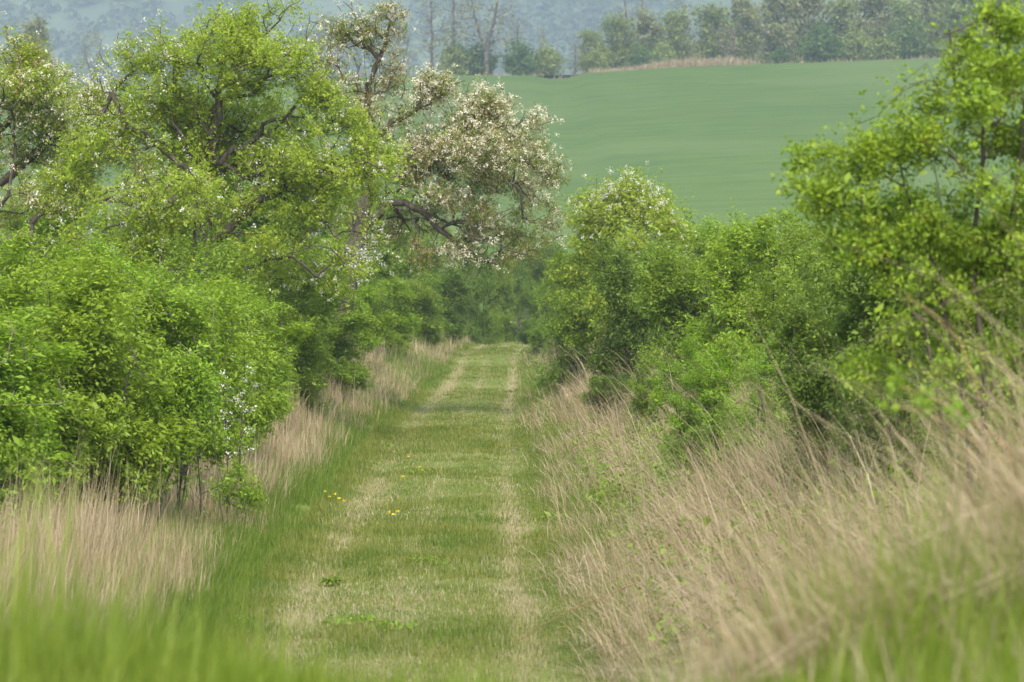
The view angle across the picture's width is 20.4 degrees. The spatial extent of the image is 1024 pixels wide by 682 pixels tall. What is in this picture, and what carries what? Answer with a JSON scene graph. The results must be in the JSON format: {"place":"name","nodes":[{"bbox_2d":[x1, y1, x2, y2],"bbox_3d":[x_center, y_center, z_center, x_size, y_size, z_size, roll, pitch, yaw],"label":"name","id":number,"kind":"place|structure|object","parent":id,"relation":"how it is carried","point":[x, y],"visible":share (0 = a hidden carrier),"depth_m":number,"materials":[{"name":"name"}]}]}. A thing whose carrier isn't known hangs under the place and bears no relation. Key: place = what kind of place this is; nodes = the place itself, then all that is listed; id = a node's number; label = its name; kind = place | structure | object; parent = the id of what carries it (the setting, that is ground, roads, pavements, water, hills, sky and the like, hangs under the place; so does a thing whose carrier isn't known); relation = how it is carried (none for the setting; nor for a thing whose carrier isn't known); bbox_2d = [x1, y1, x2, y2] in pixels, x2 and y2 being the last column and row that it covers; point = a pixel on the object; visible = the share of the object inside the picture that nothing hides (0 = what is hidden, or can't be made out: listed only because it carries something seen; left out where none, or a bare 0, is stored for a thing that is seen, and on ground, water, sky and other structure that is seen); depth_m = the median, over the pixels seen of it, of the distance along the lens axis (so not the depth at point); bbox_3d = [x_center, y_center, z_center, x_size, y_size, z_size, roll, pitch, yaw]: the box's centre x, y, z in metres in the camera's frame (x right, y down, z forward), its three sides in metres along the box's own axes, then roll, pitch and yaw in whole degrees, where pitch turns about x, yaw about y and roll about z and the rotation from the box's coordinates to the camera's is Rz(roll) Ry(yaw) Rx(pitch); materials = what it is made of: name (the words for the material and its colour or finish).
{"place":"outdoors","nodes":[
{"label":"outdoors","id":0,"kind":"place"},
{"bbox_2d":[0,0,1022,84],"bbox_3d":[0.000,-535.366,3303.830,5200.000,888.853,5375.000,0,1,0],"label":"hill","id":1,"kind":"structure","parent":0,"point":[60,20],"depth_m":2592.28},
{"bbox_2d":[69,27,109,85],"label":"bare tree","id":2,"kind":"object","parent":1,"relation":"on","point":[85,54],"visible":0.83,"depth_m":638.86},
{"bbox_2d":[383,28,418,74],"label":"bare tree","id":3,"kind":"object","parent":1,"relation":"on","point":[405,43],"visible":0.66,"depth_m":638.93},
{"bbox_2d":[411,0,447,72],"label":"bare tree","id":4,"kind":"object","parent":1,"relation":"on","point":[431,45],"visible":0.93,"depth_m":640.87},
{"bbox_2d":[433,0,472,73],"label":"bare tree","id":5,"kind":"object","parent":1,"relation":"on","point":[452,24],"visible":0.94,"depth_m":634.54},
{"bbox_2d":[434,32,478,74],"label":"field shrub","id":6,"kind":"object","parent":1,"relation":"on","point":[457,59],"visible":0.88,"depth_m":631.71,"materials":[{"name":"plant"}]},
{"bbox_2d":[454,35,502,74],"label":"field shrub","id":7,"kind":"object","parent":1,"relation":"on","point":[477,60],"visible":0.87,"depth_m":631.31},
{"bbox_2d":[447,0,517,74],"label":"bare tree","id":8,"kind":"object","parent":1,"relation":"on","point":[486,47],"visible":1,"depth_m":628.68,"materials":[{"name":"plant"}]},
{"bbox_2d":[0,0,1020,88],"bbox_3d":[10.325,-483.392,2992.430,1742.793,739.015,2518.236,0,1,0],"label":"hill forest","id":9,"kind":"object","parent":1,"relation":"on","point":[594,15],"visible":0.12,"depth_m":2528.33,"materials":[{"name":"plant"}]},
{"bbox_2d":[505,14,531,54],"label":"bare tree","id":10,"kind":"object","parent":1,"relation":"on","point":[517,32],"visible":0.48,"depth_m":648.83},
{"bbox_2d":[494,37,545,75],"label":"field shrub","id":11,"kind":"object","parent":1,"relation":"on","point":[519,62],"visible":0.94,"depth_m":627.55,"materials":[{"name":"plant"}]},
{"bbox_2d":[529,36,574,77],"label":"field shrub","id":12,"kind":"object","parent":1,"relation":"on","point":[552,60],"visible":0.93,"depth_m":629.38,"materials":[{"name":"plant"}]},
{"bbox_2d":[575,39,612,72],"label":"field shrub","id":13,"kind":"object","parent":1,"relation":"on","point":[597,59],"visible":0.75,"depth_m":637.83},
{"bbox_2d":[574,27,614,73],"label":"woodland tree","id":14,"kind":"object","parent":1,"relation":"on","point":[591,39],"visible":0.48,"depth_m":645.81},
{"bbox_2d":[598,10,645,69],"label":"woodland tree","id":15,"kind":"object","parent":1,"relation":"on","point":[618,26],"visible":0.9,"depth_m":649.64,"materials":[{"name":"plant"}]},
{"bbox_2d":[612,0,651,66],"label":"bare tree","id":16,"kind":"object","parent":1,"relation":"on","point":[626,10],"visible":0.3,"depth_m":663.42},
{"bbox_2d":[615,8,667,61],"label":"woodland tree","id":17,"kind":"object","parent":1,"relation":"on","point":[651,30],"visible":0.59,"depth_m":652.23,"materials":[{"name":"plant"}]},
{"bbox_2d":[626,42,656,66],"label":"field shrub","id":18,"kind":"object","parent":1,"relation":"on","point":[638,59],"visible":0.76,"depth_m":628.07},
{"bbox_2d":[646,35,678,63],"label":"field shrub","id":19,"kind":"object","parent":1,"relation":"on","point":[660,52],"visible":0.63,"depth_m":631.80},
{"bbox_2d":[658,6,702,61],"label":"woodland tree","id":20,"kind":"object","parent":1,"relation":"on","point":[673,37],"visible":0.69,"depth_m":657.19,"materials":[{"name":"plant"}]},
{"bbox_2d":[686,0,747,60],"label":"woodland tree","id":21,"kind":"object","parent":1,"relation":"on","point":[715,21],"visible":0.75,"depth_m":652.10,"materials":[{"name":"plant"}]},
{"bbox_2d":[713,24,739,58],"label":"pale tree","id":22,"kind":"object","parent":1,"relation":"on","point":[730,35],"visible":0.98,"depth_m":638.69,"materials":[{"name":"grey plant"}]},
{"bbox_2d":[715,0,771,63],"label":"woodland tree","id":23,"kind":"object","parent":1,"relation":"on","point":[744,14],"visible":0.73,"depth_m":657.05,"materials":[{"name":"plant"}]},
{"bbox_2d":[755,0,804,63],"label":"woodland tree","id":24,"kind":"object","parent":1,"relation":"on","point":[780,34],"visible":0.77,"depth_m":660.90,"materials":[{"name":"plant"}]},
{"bbox_2d":[767,45,793,63],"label":"field shrub","id":25,"kind":"object","parent":1,"relation":"on","point":[777,56],"visible":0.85,"depth_m":625.88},
{"bbox_2d":[585,2,1023,69],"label":"wood mass","id":26,"kind":"object","parent":1,"relation":"on","point":[693,51],"visible":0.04,"depth_m":683.02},
{"bbox_2d":[784,0,847,62],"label":"woodland tree","id":27,"kind":"object","parent":1,"relation":"on","point":[809,6],"visible":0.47,"depth_m":664.77,"materials":[{"name":"plant"}]},
{"bbox_2d":[793,18,849,62],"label":"field shrub","id":28,"kind":"object","parent":1,"relation":"on","point":[824,46],"visible":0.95,"depth_m":627.58,"materials":[{"name":"plant"}]},
{"bbox_2d":[809,0,865,60],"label":"woodland tree","id":29,"kind":"object","parent":1,"relation":"on","point":[839,16],"visible":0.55,"depth_m":665.58,"materials":[{"name":"plant"}]},
{"bbox_2d":[833,21,876,61],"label":"field shrub","id":30,"kind":"object","parent":1,"relation":"on","point":[854,47],"visible":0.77,"depth_m":635.57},
{"bbox_2d":[842,0,902,60],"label":"woodland tree","id":31,"kind":"object","parent":1,"relation":"on","point":[872,7],"visible":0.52,"depth_m":668.34,"materials":[{"name":"plant"}]},
{"bbox_2d":[857,27,906,60],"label":"field shrub","id":32,"kind":"object","parent":1,"relation":"on","point":[879,47],"visible":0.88,"depth_m":627.71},
{"bbox_2d":[882,18,933,59],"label":"field shrub","id":33,"kind":"object","parent":1,"relation":"on","point":[914,46],"visible":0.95,"depth_m":627.18,"materials":[{"name":"plant"}]},
{"bbox_2d":[884,0,938,47],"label":"woodland tree","id":34,"kind":"object","parent":1,"relation":"on","point":[900,10],"visible":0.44,"depth_m":660.97,"materials":[{"name":"plant"}]},
{"bbox_2d":[908,0,954,58],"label":"woodland tree","id":35,"kind":"object","parent":1,"relation":"on","point":[930,3],"visible":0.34,"depth_m":668.44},
{"bbox_2d":[922,35,964,58],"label":"field shrub","id":36,"kind":"object","parent":1,"relation":"on","point":[936,51],"visible":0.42,"depth_m":629.70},
{"bbox_2d":[927,0,991,48],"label":"woodland tree","id":37,"kind":"object","parent":1,"relation":"on","point":[954,6],"visible":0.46,"depth_m":652.42,"materials":[{"name":"plant"}]},
{"bbox_2d":[0,56,1023,327],"bbox_3d":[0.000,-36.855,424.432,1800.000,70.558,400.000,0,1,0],"label":"field","id":38,"kind":"structure","parent":0,"point":[712,140],"depth_m":496.78,"materials":[{"name":"plant"}]},
{"bbox_2d":[17,14,56,94],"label":"hazy tree","id":39,"kind":"object","parent":38,"relation":"on","point":[30,27],"visible":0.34,"depth_m":598.40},
{"bbox_2d":[478,53,943,77],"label":"field edge grass","id":40,"kind":"structure","parent":38,"relation":"on","point":[700,61],"depth_m":621.87,"materials":[{"name":"plant"}]},
{"bbox_2d":[6,329,1022,681],"bbox_3d":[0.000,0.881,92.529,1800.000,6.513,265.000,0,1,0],"label":"ground","id":41,"kind":"structure","parent":0,"point":[434,495],"depth_m":36.09,"materials":[{"name":"plant"}]},
{"bbox_2d":[0,295,95,525],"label":"leafy bush","id":42,"kind":"object","parent":41,"relation":"on","point":[15,430],"visible":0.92,"depth_m":31.85,"materials":[{"name":"green plant"}]},
{"bbox_2d":[0,224,103,459],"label":"leafy bush","id":43,"kind":"object","parent":41,"relation":"on","point":[14,246],"visible":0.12,"depth_m":45.58,"materials":[{"name":"green plant"}]},
{"bbox_2d":[0,165,114,380],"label":"leafy bush","id":44,"kind":"object","parent":41,"relation":"on","point":[41,229],"visible":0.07,"depth_m":71.26,"materials":[{"name":"green plant"}]},
{"bbox_2d":[0,11,170,258],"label":"flowering tree","id":45,"kind":"object","parent":41,"relation":"on","point":[23,78],"visible":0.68,"depth_m":65.62,"materials":[{"name":"green plant"}]},
{"bbox_2d":[0,244,211,518],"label":"leafy bush","id":46,"kind":"object","parent":41,"relation":"on","point":[88,308],"visible":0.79,"depth_m":34.06,"materials":[{"name":"green plant"}]},
{"bbox_2d":[41,212,189,399],"bbox_3d":[-6.707,0.011,47.906,2.873,4.409,2.786,0,1,-6],"label":"leafy bush","id":47,"kind":"object","parent":41,"relation":"on","point":[131,270],"visible":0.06,"depth_m":47.84,"materials":[{"name":"green plant"}]},
{"bbox_2d":[78,198,182,292],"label":"leafy bush","id":48,"kind":"object","parent":41,"relation":"on","point":[111,228],"visible":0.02,"depth_m":72.93,"materials":[{"name":"green plant"}]},
{"bbox_2d":[62,236,273,497],"bbox_3d":[-4.717,0.512,39.125,2.752,3.902,2.669,1,1,37],"label":"leafy bush","id":49,"kind":"object","parent":41,"relation":"on","point":[167,309],"visible":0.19,"depth_m":38.82,"materials":[{"name":"green plant"}]},
{"bbox_2d":[141,341,235,529],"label":"leafy bush","id":50,"kind":"object","parent":41,"relation":"on","point":[196,377],"visible":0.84,"depth_m":35.14,"materials":[{"name":"green plant"}]},
{"bbox_2d":[142,217,279,359],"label":"leafy bush","id":51,"kind":"object","parent":41,"relation":"on","point":[225,261],"visible":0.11,"depth_m":57.90,"materials":[{"name":"green plant"}]},
{"bbox_2d":[125,120,311,292],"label":"leafy bush","id":52,"kind":"object","parent":41,"relation":"on","point":[256,222],"visible":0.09,"depth_m":85.41,"materials":[{"name":"green plant"}]},
{"bbox_2d":[25,0,417,308],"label":"pear tree","id":53,"kind":"object","parent":41,"relation":"on","point":[198,125],"visible":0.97,"depth_m":59.74,"materials":[{"name":"green plant"}]},
{"bbox_2d":[153,271,298,464],"bbox_3d":[-4.955,0.586,46.002,2.780,3.426,2.618,1,1,31],"label":"leafy bush","id":54,"kind":"object","parent":41,"relation":"on","point":[269,409],"visible":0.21,"depth_m":45.68,"materials":[{"name":"green plant"}]},
{"bbox_2d":[0,319,474,644],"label":"dry grass strip","id":55,"kind":"object","parent":41,"relation":"on","point":[102,524],"visible":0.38,"depth_m":31.66,"materials":[{"name":"plant"}]},
{"bbox_2d":[207,345,269,523],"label":"flowering shrub","id":56,"kind":"object","parent":41,"relation":"on","point":[245,489],"visible":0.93,"depth_m":37.00,"materials":[{"name":"green plant"}]},
{"bbox_2d":[175,267,313,422],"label":"leafy bush","id":57,"kind":"object","parent":41,"relation":"on","point":[282,378],"visible":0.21,"depth_m":53.86,"materials":[{"name":"green plant"}]},
{"bbox_2d":[255,285,332,415],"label":"leafy bush","id":58,"kind":"object","parent":41,"relation":"on","point":[311,348],"visible":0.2,"depth_m":60.88,"materials":[{"name":"green plant"}]},
{"bbox_2d":[236,225,355,403],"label":"leafy bush","id":59,"kind":"object","parent":41,"relation":"on","point":[306,289],"visible":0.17,"depth_m":65.37,"materials":[{"name":"green plant"}]},
{"bbox_2d":[261,146,374,288],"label":"leafy bush","id":60,"kind":"object","parent":41,"relation":"on","point":[331,236],"visible":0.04,"depth_m":103.61,"materials":[{"name":"green plant"}]},
{"bbox_2d":[321,274,382,397],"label":"leafy bush","id":61,"kind":"object","parent":41,"relation":"on","point":[352,322],"visible":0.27,"depth_m":70.78,"materials":[{"name":"green plant"}]},
{"bbox_2d":[322,613,381,625],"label":"weed","id":62,"kind":"object","parent":41,"relation":"on","point":[370,615],"visible":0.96,"depth_m":27.21,"materials":[{"name":"green plant"}]},
{"bbox_2d":[312,240,401,350],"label":"leafy bush","id":63,"kind":"object","parent":41,"relation":"on","point":[386,272],"visible":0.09,"depth_m":99.83,"materials":[{"name":"green plant"}]},
{"bbox_2d":[330,272,402,359],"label":"leafy bush","id":64,"kind":"object","parent":41,"relation":"on","point":[372,338],"visible":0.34,"depth_m":87.68,"materials":[{"name":"green plant"}]},
{"bbox_2d":[2,334,741,681],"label":"verge grass","id":65,"kind":"structure","parent":41,"relation":"on","point":[314,486],"depth_m":35.68,"materials":[{"name":"plant"}]},
{"bbox_2d":[332,181,452,336],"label":"leafy bush","id":66,"kind":"object","parent":41,"relation":"on","point":[403,267],"visible":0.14,"depth_m":127.22,"materials":[{"name":"green plant"}]},
{"bbox_2d":[372,619,416,630],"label":"weed","id":67,"kind":"object","parent":41,"relation":"on","point":[383,622],"visible":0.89,"depth_m":26.66,"materials":[{"name":"green plant"}]},
{"bbox_2d":[368,275,426,357],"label":"leafy bush","id":68,"kind":"object","parent":41,"relation":"on","point":[400,330],"visible":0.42,"depth_m":105.76,"materials":[{"name":"green plant"}]},
{"bbox_2d":[188,340,635,681],"bbox_3d":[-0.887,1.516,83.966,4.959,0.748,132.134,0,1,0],"label":"grass path","id":69,"kind":"structure","parent":41,"relation":"on","point":[396,604],"depth_m":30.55,"materials":[{"name":"plant"}]},
{"bbox_2d":[377,271,450,348],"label":"leafy bush","id":70,"kind":"object","parent":41,"relation":"on","point":[429,328],"visible":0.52,"depth_m":121.62,"materials":[{"name":"green plant"}]},
{"bbox_2d":[382,239,457,337],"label":"leafy bush","id":71,"kind":"object","parent":41,"relation":"on","point":[445,279],"visible":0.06,"depth_m":135.74,"materials":[{"name":"green plant"}]},
{"bbox_2d":[405,554,447,563],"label":"weed","id":72,"kind":"object","parent":41,"relation":"on","point":[426,558],"visible":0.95,"depth_m":33.32,"materials":[{"name":"green plant"}]},
{"bbox_2d":[300,0,586,386],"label":"flowering tree","id":73,"kind":"object","parent":41,"relation":"on","point":[478,140],"visible":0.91,"depth_m":73.73,"materials":[{"name":"white plant"}]},
{"bbox_2d":[421,216,477,298],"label":"leafy bush","id":74,"kind":"object","parent":41,"relation":"on","point":[443,256],"visible":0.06,"depth_m":171.77,"materials":[{"name":"green plant"}]},
{"bbox_2d":[428,263,474,343],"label":"leafy bush","id":75,"kind":"object","parent":41,"relation":"on","point":[457,293],"visible":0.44,"depth_m":137.59,"materials":[{"name":"green plant"}]},
{"bbox_2d":[449,244,503,344],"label":"leafy bush","id":76,"kind":"object","parent":41,"relation":"on","point":[485,331],"visible":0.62,"depth_m":149.44,"materials":[{"name":"green plant"}]},
{"bbox_2d":[479,251,518,341],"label":"leafy bush","id":77,"kind":"object","parent":41,"relation":"on","point":[501,295],"visible":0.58,"depth_m":167.38,"materials":[{"name":"green plant"}]},
{"bbox_2d":[0,211,1023,681],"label":"foreground grass","id":78,"kind":"structure","parent":41,"relation":"on","point":[70,651],"depth_m":8.13,"materials":[{"name":"plant"}]},
{"bbox_2d":[2,333,1023,680],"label":"undergrowth","id":79,"kind":"object","parent":41,"relation":"on","point":[660,537],"visible":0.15,"depth_m":29.46,"materials":[{"name":"green plant"}]},
{"bbox_2d":[491,235,534,341],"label":"leafy bush","id":80,"kind":"object","parent":41,"relation":"on","point":[516,309],"visible":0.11,"depth_m":179.23,"materials":[{"name":"green plant"}]},
{"bbox_2d":[514,276,552,344],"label":"leafy bush","id":81,"kind":"object","parent":41,"relation":"on","point":[535,313],"visible":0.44,"depth_m":147.75,"materials":[{"name":"green plant"}]},
{"bbox_2d":[45,141,1023,681],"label":"dry grass bank","id":82,"kind":"structure","parent":41,"relation":"on","point":[707,495],"depth_m":23.65,"materials":[{"name":"plant"}]},
{"bbox_2d":[875,392,1014,464],"bbox_3d":[1.755,0.357,11.795,0.168,0.291,0.688,-1,1,-45],"label":"bramble cane","id":83,"kind":"object","parent":82,"relation":"on","point":[895,406],"visible":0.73,"depth_m":11.82,"materials":[{"name":"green plant"}]},
{"bbox_2d":[884,362,1021,463],"bbox_3d":[1.696,0.295,10.814,0.141,0.422,0.665,-1,1,-44],"label":"bramble cane","id":84,"kind":"object","parent":82,"relation":"on","point":[921,391],"visible":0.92,"depth_m":10.90,"materials":[{"name":"green plant"}]},
{"bbox_2d":[525,316,552,356],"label":"leafy bush","id":85,"kind":"object","parent":41,"relation":"on","point":[535,332],"visible":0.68,"depth_m":123.86,"materials":[{"name":"green plant"}]},
{"bbox_2d":[512,231,567,340],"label":"leafy bush","id":86,"kind":"object","parent":41,"relation":"on","point":[529,273],"visible":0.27,"depth_m":175.29,"materials":[{"name":"green plant"}]},
{"bbox_2d":[531,257,585,358],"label":"leafy bush","id":87,"kind":"object","parent":41,"relation":"on","point":[553,312],"visible":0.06,"depth_m":117.85,"materials":[{"name":"green plant"}]},
{"bbox_2d":[524,243,633,394],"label":"leafy bush","id":88,"kind":"object","parent":41,"relation":"on","point":[576,344],"visible":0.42,"depth_m":81.72,"materials":[{"name":"green plant"}]},
{"bbox_2d":[574,371,644,431],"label":"leafy bush","id":89,"kind":"object","parent":41,"relation":"on","point":[605,381],"visible":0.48,"depth_m":59.91,"materials":[{"name":"green plant"}]},
{"bbox_2d":[541,160,709,350],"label":"flowering bush","id":90,"kind":"object","parent":41,"relation":"on","point":[639,204],"visible":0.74,"depth_m":81.32,"materials":[{"name":"green plant"}]},
{"bbox_2d":[574,232,691,402],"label":"leafy bush","id":91,"kind":"object","parent":41,"relation":"on","point":[618,277],"visible":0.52,"depth_m":67.50,"materials":[{"name":"green plant"}]},
{"bbox_2d":[621,353,700,434],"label":"leafy bush","id":92,"kind":"object","parent":41,"relation":"on","point":[640,388],"visible":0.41,"depth_m":51.83,"materials":[{"name":"green plant"}]},
{"bbox_2d":[624,219,754,398],"bbox_3d":[3.699,-0.404,57.975,2.986,4.286,3.154,0,1,25],"label":"leafy bush","id":93,"kind":"object","parent":41,"relation":"on","point":[662,302],"visible":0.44,"depth_m":57.24,"materials":[{"name":"green plant"}]},
{"bbox_2d":[647,320,756,492],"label":"round bush","id":94,"kind":"object","parent":41,"relation":"on","point":[709,383],"visible":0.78,"depth_m":37.77,"materials":[{"name":"green plant"}]},
{"bbox_2d":[667,193,762,329],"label":"leafy bush","id":95,"kind":"object","parent":41,"relation":"on","point":[708,225],"visible":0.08,"depth_m":83.62,"materials":[{"name":"green plant"}]},
{"bbox_2d":[676,208,828,399],"bbox_3d":[4.330,-0.380,49.993,3.022,3.895,2.845,-1,1,-39],"label":"leafy bush","id":96,"kind":"object","parent":41,"relation":"on","point":[719,269],"visible":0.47,"depth_m":49.59,"materials":[{"name":"green plant"}]},
{"bbox_2d":[726,332,822,474],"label":"round bush","id":97,"kind":"object","parent":41,"relation":"on","point":[759,370],"visible":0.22,"depth_m":35.86,"materials":[{"name":"green plant"}]},
{"bbox_2d":[750,204,844,306],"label":"leafy bush","id":98,"kind":"object","parent":41,"relation":"on","point":[781,235],"visible":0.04,"depth_m":69.67,"materials":[{"name":"green plant"}]},
{"bbox_2d":[732,204,870,428],"bbox_3d":[4.560,-0.218,42.129,2.559,3.774,2.420,0,1,17],"label":"leafy bush","id":99,"kind":"object","parent":41,"relation":"on","point":[755,306],"visible":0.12,"depth_m":42.01,"materials":[{"name":"green plant"}]},
{"bbox_2d":[756,275,892,505],"bbox_3d":[3.580,0.628,30.920,1.778,2.692,1.940,0,1,-17],"label":"leafy bush","id":100,"kind":"object","parent":41,"relation":"on","point":[799,381],"visible":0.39,"depth_m":30.78,"materials":[{"name":"green plant"}]},
{"bbox_2d":[803,206,973,494],"bbox_3d":[3.915,0.264,28.034,1.999,3.208,1.856,1,1,30],"label":"leafy bush","id":101,"kind":"object","parent":41,"relation":"on","point":[853,285],"visible":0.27,"depth_m":27.83,"materials":[{"name":"green plant"}]},
{"bbox_2d":[769,0,1023,512],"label":"tall shrub","id":102,"kind":"object","parent":41,"relation":"on","point":[974,253],"visible":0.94,"depth_m":18.89,"materials":[{"name":"green plant"}]},
{"bbox_2d":[909,191,1023,499],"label":"leafy bush","id":103,"kind":"object","parent":41,"relation":"on","point":[997,315],"visible":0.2,"depth_m":24.77,"materials":[{"name":"green plant"}]},
{"bbox_2d":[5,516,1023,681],"bbox_3d":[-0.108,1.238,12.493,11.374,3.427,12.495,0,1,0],"label":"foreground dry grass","id":104,"kind":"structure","parent":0,"point":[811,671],"depth_m":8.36,"materials":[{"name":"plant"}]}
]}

